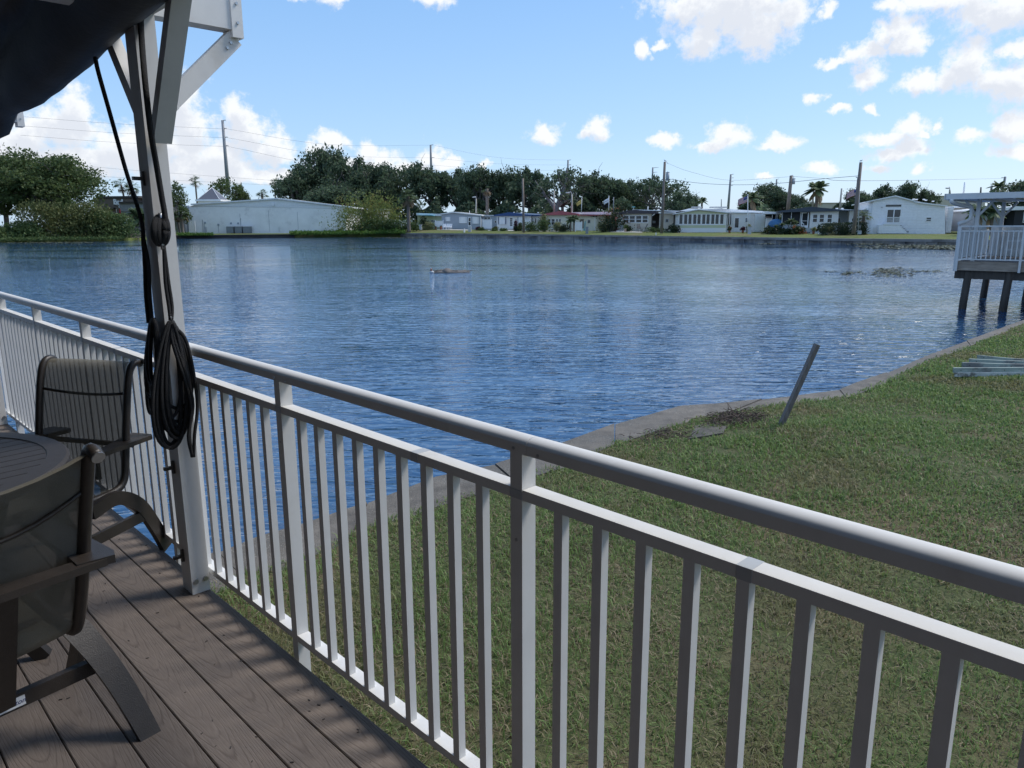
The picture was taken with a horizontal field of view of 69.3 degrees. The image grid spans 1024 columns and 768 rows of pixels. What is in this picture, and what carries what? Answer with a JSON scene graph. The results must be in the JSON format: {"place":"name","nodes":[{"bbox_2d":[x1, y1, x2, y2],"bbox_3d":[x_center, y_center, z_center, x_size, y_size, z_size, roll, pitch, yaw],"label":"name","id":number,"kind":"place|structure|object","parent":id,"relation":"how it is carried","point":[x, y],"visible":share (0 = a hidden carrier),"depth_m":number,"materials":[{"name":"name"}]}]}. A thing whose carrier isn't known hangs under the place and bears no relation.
{"place":"outdoors","nodes":[
{"label":"outdoors","id":0,"kind":"place"},
{"bbox_2d":[0,0,427,767],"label":"deck","id":1,"kind":"structure","parent":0,"point":[219,682],"depth_m":2.73,"materials":[{"name":"wood"}]},
{"bbox_2d":[0,432,70,660],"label":"round table","id":2,"kind":"object","parent":1,"relation":"on","point":[24,458],"visible":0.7,"depth_m":2.75,"materials":[{"name":"brown metal"}]},
{"bbox_2d":[0,443,160,741],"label":"dining chair","id":3,"kind":"object","parent":1,"relation":"on","point":[53,554],"visible":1,"depth_m":2.05,"materials":[{"name":"brown metal"}]},
{"bbox_2d":[0,0,167,138],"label":"rolled shade cloth","id":4,"kind":"object","parent":1,"relation":"hanging from","point":[48,50],"visible":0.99,"depth_m":3.02,"materials":[{"name":"fabric"}]},
{"bbox_2d":[28,355,170,551],"bbox_3d":[-2.133,0.420,3.404,0.621,0.993,0.773,3,12,14],"label":"dining chair","id":5,"kind":"object","parent":1,"relation":"on","point":[80,404],"visible":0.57,"depth_m":3.58,"materials":[{"name":"brown metal"}]},
{"bbox_2d":[93,56,144,245],"bbox_3d":[-1.554,-0.913,2.949,0.119,0.716,0.086,-5,13,-19],"label":"control rope","id":6,"kind":"object","parent":1,"relation":"attached to","point":[117,140],"visible":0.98,"depth_m":2.96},
{"bbox_2d":[141,238,160,414],"bbox_3d":[-1.494,-0.223,3.050,0.052,0.745,0.241,-11,16,-42],"label":"rope coil","id":7,"kind":"object","parent":1,"relation":"hanging from","point":[152,329],"visible":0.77,"depth_m":3.04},
{"bbox_2d":[138,20,167,231],"bbox_3d":[-1.378,-1.039,2.830,0.040,0.901,0.160,-5,13,-19],"label":"control rope","id":8,"kind":"object","parent":1,"relation":"attached to","point":[147,103],"visible":0.9,"depth_m":2.78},
{"bbox_2d":[150,213,170,249],"bbox_3d":[-1.392,-0.604,2.929,0.079,0.146,0.048,-12,17,-43],"label":"cleat","id":9,"kind":"object","parent":1,"relation":"attached to","point":[159,223],"visible":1,"depth_m":2.92,"materials":[{"name":"black plastic"}]},
{"bbox_2d":[0,291,1023,767],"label":"deck railing","id":10,"kind":"object","parent":1,"relation":"attached to","point":[28,343],"visible":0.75,"depth_m":1.92,"materials":[{"name":"white metal"}]},
{"bbox_3d":[-1.386,-0.256,3.011,0.031,0.042,0.051,0,12,0],"label":"hook","id":11,"kind":"object","parent":1,"relation":"attached to","visible":0},
{"bbox_2d":[150,246,198,457],"bbox_3d":[-1.400,-0.116,3.020,0.193,0.880,0.063,-12,17,-43],"label":"rope coil","id":12,"kind":"object","parent":11,"relation":"hanging from","point":[163,416],"visible":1,"depth_m":3.04,"materials":[{"name":"rubber"}]},
{"bbox_2d":[221,120,230,194],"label":"transmission pole","id":13,"kind":"object","parent":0,"point":[225,154],"visible":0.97,"depth_m":258.88,"materials":[{"name":"grey metal"}]},
{"bbox_2d":[0,229,989,242],"bbox_3d":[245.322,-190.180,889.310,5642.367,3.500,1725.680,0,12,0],"label":"bank ground","id":14,"kind":"structure","parent":0,"point":[952,235],"depth_m":127.92,"materials":[{"name":"plant"}]},
{"bbox_2d":[0,143,31,225],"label":"oak tree","id":15,"kind":"object","parent":14,"relation":"on","point":[6,211],"visible":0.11,"depth_m":146.53,"materials":[{"name":"green plant"}]},
{"bbox_2d":[0,220,77,237],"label":"shore bush","id":16,"kind":"object","parent":14,"relation":"on","point":[25,228],"visible":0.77,"depth_m":130.85,"materials":[{"name":"green plant"}]},
{"bbox_2d":[2,198,102,237],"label":"shore bush","id":17,"kind":"object","parent":14,"relation":"on","point":[34,211],"visible":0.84,"depth_m":132.72,"materials":[{"name":"green plant"}]},
{"bbox_2d":[0,148,114,235],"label":"oak tree","id":18,"kind":"object","parent":14,"relation":"on","point":[51,179],"visible":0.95,"depth_m":138.25,"materials":[{"name":"green plant"}]},
{"bbox_2d":[38,195,80,236],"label":"shore bush","id":19,"kind":"object","parent":14,"relation":"on","point":[65,203],"visible":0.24,"depth_m":136.46,"materials":[{"name":"green plant"}]},
{"bbox_2d":[40,201,132,236],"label":"shore bush","id":20,"kind":"object","parent":14,"relation":"on","point":[84,207],"visible":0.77,"depth_m":134.95,"materials":[{"name":"green plant"}]},
{"bbox_2d":[64,209,140,237],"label":"shore bush","id":21,"kind":"object","parent":14,"relation":"on","point":[104,225],"visible":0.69,"depth_m":135.61,"materials":[{"name":"green plant"}]},
{"bbox_2d":[94,196,142,219],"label":"shop","id":22,"kind":"structure","parent":14,"relation":"on","point":[112,202],"depth_m":166.87,"materials":[{"name":"grey paint"}]},
{"bbox_2d":[107,212,140,238],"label":"shore bush","id":23,"kind":"object","parent":14,"relation":"on","point":[128,229],"visible":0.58,"depth_m":137.63,"materials":[{"name":"green plant"}]},
{"bbox_2d":[112,178,139,195],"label":"palm tree","id":24,"kind":"object","parent":14,"relation":"on","point":[121,190],"visible":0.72,"depth_m":179.14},
{"bbox_2d":[123,207,144,225],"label":"palm tree","id":25,"kind":"object","parent":14,"relation":"on","point":[135,215],"visible":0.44,"depth_m":153.29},
{"bbox_2d":[119,201,182,230],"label":"grey canopy","id":26,"kind":"object","parent":14,"relation":"on","point":[124,206],"visible":0.04,"depth_m":163.28,"materials":[{"name":"paint"}]},
{"bbox_2d":[171,180,192,232],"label":"slim tree","id":27,"kind":"object","parent":14,"relation":"on","point":[179,199],"visible":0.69,"depth_m":167.82,"materials":[{"name":"plant"}]},
{"bbox_2d":[176,231,213,235],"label":"bank grass","id":28,"kind":"structure","parent":14,"relation":"on","point":[194,234],"depth_m":161.79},
{"bbox_2d":[195,187,229,202],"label":"pyramid roof","id":29,"kind":"structure","parent":14,"relation":"on","point":[211,194],"depth_m":209.19,"materials":[{"name":"grey metal"}]},
{"bbox_2d":[207,176,243,200],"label":"oak tree","id":30,"kind":"object","parent":14,"relation":"on","point":[221,186],"visible":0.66,"depth_m":232.16,"materials":[{"name":"green plant"}]},
{"bbox_2d":[176,234,294,238],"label":"timber bulkhead","id":31,"kind":"object","parent":14,"relation":"on","point":[248,236],"visible":0.59,"depth_m":166.39,"materials":[{"name":"wood"}]},
{"bbox_2d":[232,183,250,200],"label":"oak tree","id":32,"kind":"object","parent":14,"relation":"on","point":[246,195],"visible":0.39,"depth_m":236.32,"materials":[{"name":"green plant"}]},
{"bbox_2d":[175,198,364,233],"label":"block building","id":33,"kind":"structure","parent":14,"relation":"on","point":[274,215],"depth_m":180.81,"materials":[{"name":"white paint"}]},
{"bbox_2d":[270,158,324,200],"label":"oak tree","id":34,"kind":"object","parent":14,"relation":"on","point":[297,181],"visible":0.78,"depth_m":207.68,"materials":[{"name":"green plant"}]},
{"bbox_2d":[285,143,351,201],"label":"oak tree","id":35,"kind":"object","parent":14,"relation":"on","point":[324,159],"visible":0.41,"depth_m":211.84,"materials":[{"name":"green plant"}]},
{"bbox_2d":[302,173,380,212],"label":"oak tree","id":36,"kind":"object","parent":14,"relation":"on","point":[325,192],"visible":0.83,"depth_m":193.85,"materials":[{"name":"green plant"}]},
{"bbox_2d":[289,227,405,235],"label":"bank grass","id":37,"kind":"structure","parent":14,"relation":"on","point":[338,232],"depth_m":166.16,"materials":[{"name":"plant"}]},
{"bbox_2d":[324,154,384,200],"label":"oak tree","id":38,"kind":"object","parent":14,"relation":"on","point":[348,171],"visible":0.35,"depth_m":205.28,"materials":[{"name":"green plant"}]},
{"bbox_2d":[319,191,394,231],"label":"willow tree","id":39,"kind":"object","parent":14,"relation":"on","point":[353,213],"visible":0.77,"depth_m":170.02,"materials":[{"name":"green plant"}]},
{"bbox_2d":[353,161,408,208],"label":"oak tree","id":40,"kind":"object","parent":14,"relation":"on","point":[384,173],"visible":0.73,"depth_m":201.13,"materials":[{"name":"green plant"}]},
{"bbox_2d":[335,217,431,231],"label":"bush","id":41,"kind":"object","parent":14,"relation":"on","point":[383,224],"visible":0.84,"depth_m":168.48,"materials":[{"name":"green plant"}]},
{"bbox_2d":[326,196,440,229],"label":"undergrowth","id":42,"kind":"object","parent":14,"relation":"on","point":[415,209],"visible":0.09,"depth_m":196.25,"materials":[{"name":"green plant"}]},
{"bbox_2d":[349,189,424,227],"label":"willow tree","id":43,"kind":"object","parent":14,"relation":"on","point":[384,210],"visible":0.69,"depth_m":170.55,"materials":[{"name":"green plant"}]},
{"bbox_2d":[386,162,425,208],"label":"oak tree","id":44,"kind":"object","parent":14,"relation":"on","point":[405,169],"visible":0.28,"depth_m":208.81,"materials":[{"name":"green plant"}]},
{"bbox_2d":[398,188,417,232],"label":"cabbage palm","id":45,"kind":"object","parent":14,"relation":"on","point":[408,202],"visible":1,"depth_m":166.61,"materials":[{"name":"plant"}]},
{"bbox_2d":[402,157,453,210],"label":"oak tree","id":46,"kind":"object","parent":14,"relation":"on","point":[427,182],"visible":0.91,"depth_m":197.83,"materials":[{"name":"green plant"}]},
{"bbox_2d":[416,213,441,228],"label":"mobile home","id":47,"kind":"object","parent":14,"relation":"on","point":[432,218],"visible":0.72,"depth_m":178.30,"materials":[{"name":"teal metal"}]},
{"bbox_2d":[433,166,481,206],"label":"oak tree","id":48,"kind":"object","parent":14,"relation":"on","point":[444,198],"visible":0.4,"depth_m":198.03,"materials":[{"name":"green plant"}]},
{"bbox_2d":[439,211,496,229],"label":"mobile home","id":49,"kind":"object","parent":14,"relation":"on","point":[460,220],"visible":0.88,"depth_m":170.99,"materials":[{"name":"white metal"}]},
{"bbox_2d":[452,163,505,211],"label":"oak tree","id":50,"kind":"object","parent":14,"relation":"on","point":[475,178],"visible":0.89,"depth_m":187.51,"materials":[{"name":"green plant"}]},
{"bbox_2d":[478,161,520,211],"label":"oak tree","id":51,"kind":"object","parent":14,"relation":"on","point":[506,177],"visible":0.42,"depth_m":187.07,"materials":[{"name":"green plant"}]},
{"bbox_2d":[494,212,545,229],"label":"mobile home","id":52,"kind":"object","parent":14,"relation":"on","point":[506,220],"visible":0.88,"depth_m":160.72,"materials":[{"name":"blue paint"}]},
{"bbox_2d":[522,178,524,231],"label":"utility pole","id":53,"kind":"object","parent":14,"relation":"on","point":[523,219],"visible":1,"depth_m":146.73,"materials":[{"name":"brown wood"}]},
{"bbox_2d":[501,165,552,210],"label":"oak tree","id":54,"kind":"object","parent":14,"relation":"on","point":[514,191],"visible":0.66,"depth_m":180.49,"materials":[{"name":"green plant"}]},
{"bbox_2d":[435,196,635,226],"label":"undergrowth","id":55,"kind":"object","parent":14,"relation":"on","point":[505,207],"visible":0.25,"depth_m":172.00,"materials":[{"name":"green plant"}]},
{"bbox_2d":[528,166,596,210],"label":"oak tree","id":56,"kind":"object","parent":14,"relation":"on","point":[583,180],"visible":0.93,"depth_m":162.38,"materials":[{"name":"green plant"}]},
{"bbox_2d":[535,169,572,211],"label":"bare limbs","id":57,"kind":"object","parent":56,"relation":"attached to","point":[558,204],"visible":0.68,"depth_m":162.90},
{"bbox_2d":[542,211,611,230],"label":"mobile home","id":58,"kind":"object","parent":14,"relation":"on","point":[592,223],"visible":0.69,"depth_m":151.10,"materials":[{"name":"beige"}]},
{"bbox_2d":[561,174,604,210],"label":"oak tree","id":59,"kind":"object","parent":14,"relation":"on","point":[599,206],"visible":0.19,"depth_m":170.81,"materials":[{"name":"green plant"}]},
{"bbox_2d":[583,162,632,209],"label":"oak tree","id":60,"kind":"object","parent":14,"relation":"on","point":[611,187],"visible":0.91,"depth_m":165.24,"materials":[{"name":"green plant"}]},
{"bbox_2d":[599,215,623,231],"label":"bush","id":61,"kind":"object","parent":14,"relation":"on","point":[609,223],"visible":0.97,"depth_m":137.20,"materials":[{"name":"green plant"}]},
{"bbox_2d":[596,205,634,230],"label":"bush","id":62,"kind":"object","parent":14,"relation":"on","point":[609,211],"visible":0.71,"depth_m":138.34,"materials":[{"name":"green plant"}]},
{"bbox_2d":[616,179,651,209],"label":"oak tree","id":63,"kind":"object","parent":14,"relation":"on","point":[630,198],"visible":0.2,"depth_m":167.12,"materials":[{"name":"green plant"}]},
{"bbox_2d":[627,174,661,209],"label":"oak tree","id":64,"kind":"object","parent":14,"relation":"on","point":[656,178],"visible":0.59,"depth_m":161.63,"materials":[{"name":"green plant"}]},
{"bbox_2d":[614,207,680,231],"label":"mobile home","id":65,"kind":"object","parent":14,"relation":"on","point":[644,218],"visible":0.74,"depth_m":138.68,"materials":[{"name":"beige"}]},
{"bbox_2d":[660,161,669,232],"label":"utility pole","id":66,"kind":"object","parent":14,"relation":"on","point":[663,196],"visible":1,"depth_m":122.72,"materials":[{"name":"brown wood"}]},
{"bbox_2d":[636,177,702,212],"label":"oak tree","id":67,"kind":"object","parent":14,"relation":"on","point":[657,187],"visible":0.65,"depth_m":153.33,"materials":[{"name":"green plant"}]},
{"bbox_2d":[664,191,694,212],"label":"oak tree","id":68,"kind":"object","parent":14,"relation":"on","point":[680,201],"visible":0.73,"depth_m":144.68,"materials":[{"name":"green plant"}]},
{"bbox_2d":[401,233,989,245],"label":"seawall","id":69,"kind":"object","parent":14,"relation":"on","point":[788,240],"visible":0.61,"depth_m":113.72,"materials":[{"name":"concrete"}]},
{"bbox_2d":[672,207,767,232],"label":"mobile home","id":70,"kind":"object","parent":14,"relation":"on","point":[719,219],"visible":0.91,"depth_m":127.55,"materials":[{"name":"white metal"}]},
{"bbox_2d":[741,191,763,210],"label":"palm tree","id":71,"kind":"object","parent":14,"relation":"on","point":[753,197],"visible":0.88,"depth_m":134.41,"materials":[{"name":"plant"}]},
{"bbox_2d":[742,181,785,214],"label":"oak tree","id":72,"kind":"object","parent":14,"relation":"on","point":[764,191],"visible":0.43,"depth_m":149.99,"materials":[{"name":"green plant"}]},
{"bbox_2d":[762,212,781,227],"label":"carport","id":73,"kind":"object","parent":14,"relation":"on","point":[769,216],"visible":0.51,"depth_m":118.02,"materials":[{"name":"white metal"}]},
{"bbox_2d":[756,203,810,226],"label":"tree","id":74,"kind":"object","parent":14,"relation":"on","point":[762,208],"visible":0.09,"depth_m":137.37,"materials":[{"name":"green plant"}]},
{"bbox_2d":[768,182,799,214],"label":"oak tree","id":75,"kind":"object","parent":14,"relation":"on","point":[779,197],"visible":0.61,"depth_m":144.80,"materials":[{"name":"green plant"}]},
{"bbox_2d":[785,196,814,208],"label":"oak tree","id":76,"kind":"object","parent":14,"relation":"on","point":[795,202],"visible":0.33,"depth_m":137.23,"materials":[{"name":"green plant"}]},
{"bbox_2d":[790,225,809,233],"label":"bush","id":77,"kind":"object","parent":14,"relation":"on","point":[797,229],"visible":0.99,"depth_m":107.41,"materials":[{"name":"green plant"}]},
{"bbox_2d":[801,181,829,206],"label":"palm tree","id":78,"kind":"object","parent":14,"relation":"on","point":[818,189],"visible":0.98,"depth_m":128.47,"materials":[{"name":"plant"}]},
{"bbox_2d":[777,207,867,232],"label":"mobile home","id":79,"kind":"object","parent":14,"relation":"on","point":[808,218],"visible":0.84,"depth_m":111.12,"materials":[{"name":"white metal"}]},
{"bbox_2d":[818,222,847,235],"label":"hedge","id":80,"kind":"object","parent":14,"relation":"on","point":[824,229],"visible":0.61,"depth_m":101.84,"materials":[{"name":"green plant"}]},
{"bbox_2d":[839,222,868,234],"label":"hedge","id":81,"kind":"object","parent":14,"relation":"on","point":[862,225],"visible":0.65,"depth_m":99.98,"materials":[{"name":"green plant"}]},
{"bbox_2d":[851,162,862,233],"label":"utility pole","id":82,"kind":"object","parent":14,"relation":"on","point":[856,203],"visible":1,"depth_m":95.28,"materials":[{"name":"brown wood"}]},
{"bbox_2d":[842,187,877,209],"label":"oak tree","id":83,"kind":"object","parent":14,"relation":"on","point":[864,197],"visible":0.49,"depth_m":140.81,"materials":[{"name":"green plant"}]},
{"bbox_2d":[869,182,899,198],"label":"oak tree","id":84,"kind":"object","parent":14,"relation":"on","point":[884,191],"visible":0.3,"depth_m":142.32,"materials":[{"name":"green plant"}]},
{"bbox_2d":[851,195,953,233],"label":"white house","id":85,"kind":"structure","parent":14,"relation":"on","point":[895,214],"depth_m":103.62,"materials":[{"name":"paint"}]},
{"bbox_2d":[886,209,901,222],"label":"window","id":86,"kind":"structure","parent":85,"relation":"in","point":[890,212],"depth_m":104.26,"materials":[{"name":"glass"}]},
{"bbox_2d":[895,180,927,202],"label":"oak tree","id":87,"kind":"object","parent":14,"relation":"on","point":[908,190],"visible":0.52,"depth_m":142.01,"materials":[{"name":"green plant"}]},
{"bbox_2d":[918,187,941,203],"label":"oak tree","id":88,"kind":"object","parent":14,"relation":"on","point":[931,196],"visible":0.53,"depth_m":142.73,"materials":[{"name":"green plant"}]},
{"bbox_2d":[961,204,990,229],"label":"palm tree","id":89,"kind":"object","parent":14,"relation":"on","point":[981,215],"visible":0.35,"depth_m":91.08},
{"bbox_2d":[951,206,1023,230],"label":"mobile home","id":90,"kind":"object","parent":14,"relation":"on","point":[1014,215],"visible":0.55,"depth_m":99.96,"materials":[{"name":"white metal"}]},
{"bbox_2d":[983,205,1005,234],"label":"palm tree","id":91,"kind":"object","parent":14,"relation":"on","point":[992,214],"visible":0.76,"depth_m":91.00,"materials":[{"name":"plant"}]},
{"bbox_2d":[985,179,1023,206],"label":"oak tree","id":92,"kind":"object","parent":14,"relation":"on","point":[1018,186],"visible":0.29,"depth_m":125.77,"materials":[{"name":"green plant"}]},
{"bbox_2d":[0,237,1023,557],"bbox_3d":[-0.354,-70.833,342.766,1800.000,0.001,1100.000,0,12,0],"label":"lake water","id":93,"kind":"structure","parent":0,"point":[560,339],"depth_m":19.67,"materials":[{"name":"blue liquid"}]},
{"bbox_2d":[0,234,124,241],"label":"waterside weeds","id":94,"kind":"object","parent":93,"relation":"on","point":[54,238],"visible":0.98,"depth_m":130.67,"materials":[{"name":"green plant"}]},
{"bbox_2d":[5,237,445,242],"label":"floating scum","id":95,"kind":"object","parent":93,"relation":"on","point":[115,242],"visible":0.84,"depth_m":123.80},
{"bbox_2d":[433,268,471,272],"bbox_3d":[-3.292,-6.022,39.934,2.278,0.480,1.242,0,12,0],"label":"floating mat","id":96,"kind":"object","parent":93,"relation":"on","point":[446,270],"visible":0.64,"depth_m":39.54,"materials":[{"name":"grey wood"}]},
{"bbox_2d":[757,243,988,249],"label":"lily pads","id":97,"kind":"object","parent":93,"relation":"on","point":[923,246],"visible":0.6,"depth_m":78.11,"materials":[{"name":"plant"}]},
{"bbox_2d":[824,267,946,276],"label":"lily pads","id":98,"kind":"object","parent":93,"relation":"on","point":[887,270],"visible":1,"depth_m":38.13,"materials":[{"name":"plant"}]},
{"bbox_2d":[944,192,1023,311],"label":"covered dock","id":99,"kind":"object","parent":93,"relation":"in","point":[994,264],"visible":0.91,"depth_m":21.18,"materials":[{"name":"wood"}]},
{"bbox_2d":[0,0,1023,225],"label":"sky","id":100,"kind":"structure","parent":0,"point":[930,92],"materials":[{"name":"blue"}]},
{"bbox_2d":[210,323,1023,767],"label":"lawn","id":101,"kind":"structure","parent":0,"point":[775,694],"depth_m":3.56,"materials":[{"name":"plant"}]},
{"bbox_2d":[209,320,1023,593],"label":"seawall","id":102,"kind":"object","parent":101,"relation":"on","point":[593,441],"visible":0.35,"depth_m":6.88,"materials":[{"name":"concrete"}]},
{"bbox_2d":[676,418,728,440],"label":"concrete slab","id":103,"kind":"structure","parent":101,"relation":"on","point":[705,430],"depth_m":7.00,"materials":[{"name":"concrete"}]},
{"bbox_2d":[621,401,795,443],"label":"mulch","id":104,"kind":"object","parent":101,"relation":"on","point":[732,414],"visible":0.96,"depth_m":7.31,"materials":[{"name":"soil"}]},
{"bbox_2d":[778,343,819,425],"bbox_3d":[2.678,0.096,7.012,0.383,0.966,0.062,0,12,0],"label":"wooden stake","id":105,"kind":"object","parent":101,"relation":"on","point":[799,382],"visible":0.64,"depth_m":6.97,"materials":[{"name":"grey wood"}]},
{"bbox_2d":[953,355,1023,376],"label":"board stack","id":106,"kind":"object","parent":101,"relation":"on","point":[982,365],"visible":0.98,"depth_m":9.20,"materials":[{"name":"white paint"}]},
{"bbox_2d":[786,175,795,209],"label":"utility pole","id":107,"kind":"object","parent":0,"point":[791,181],"visible":0.93,"depth_m":128.89,"materials":[{"name":"grey wood"}]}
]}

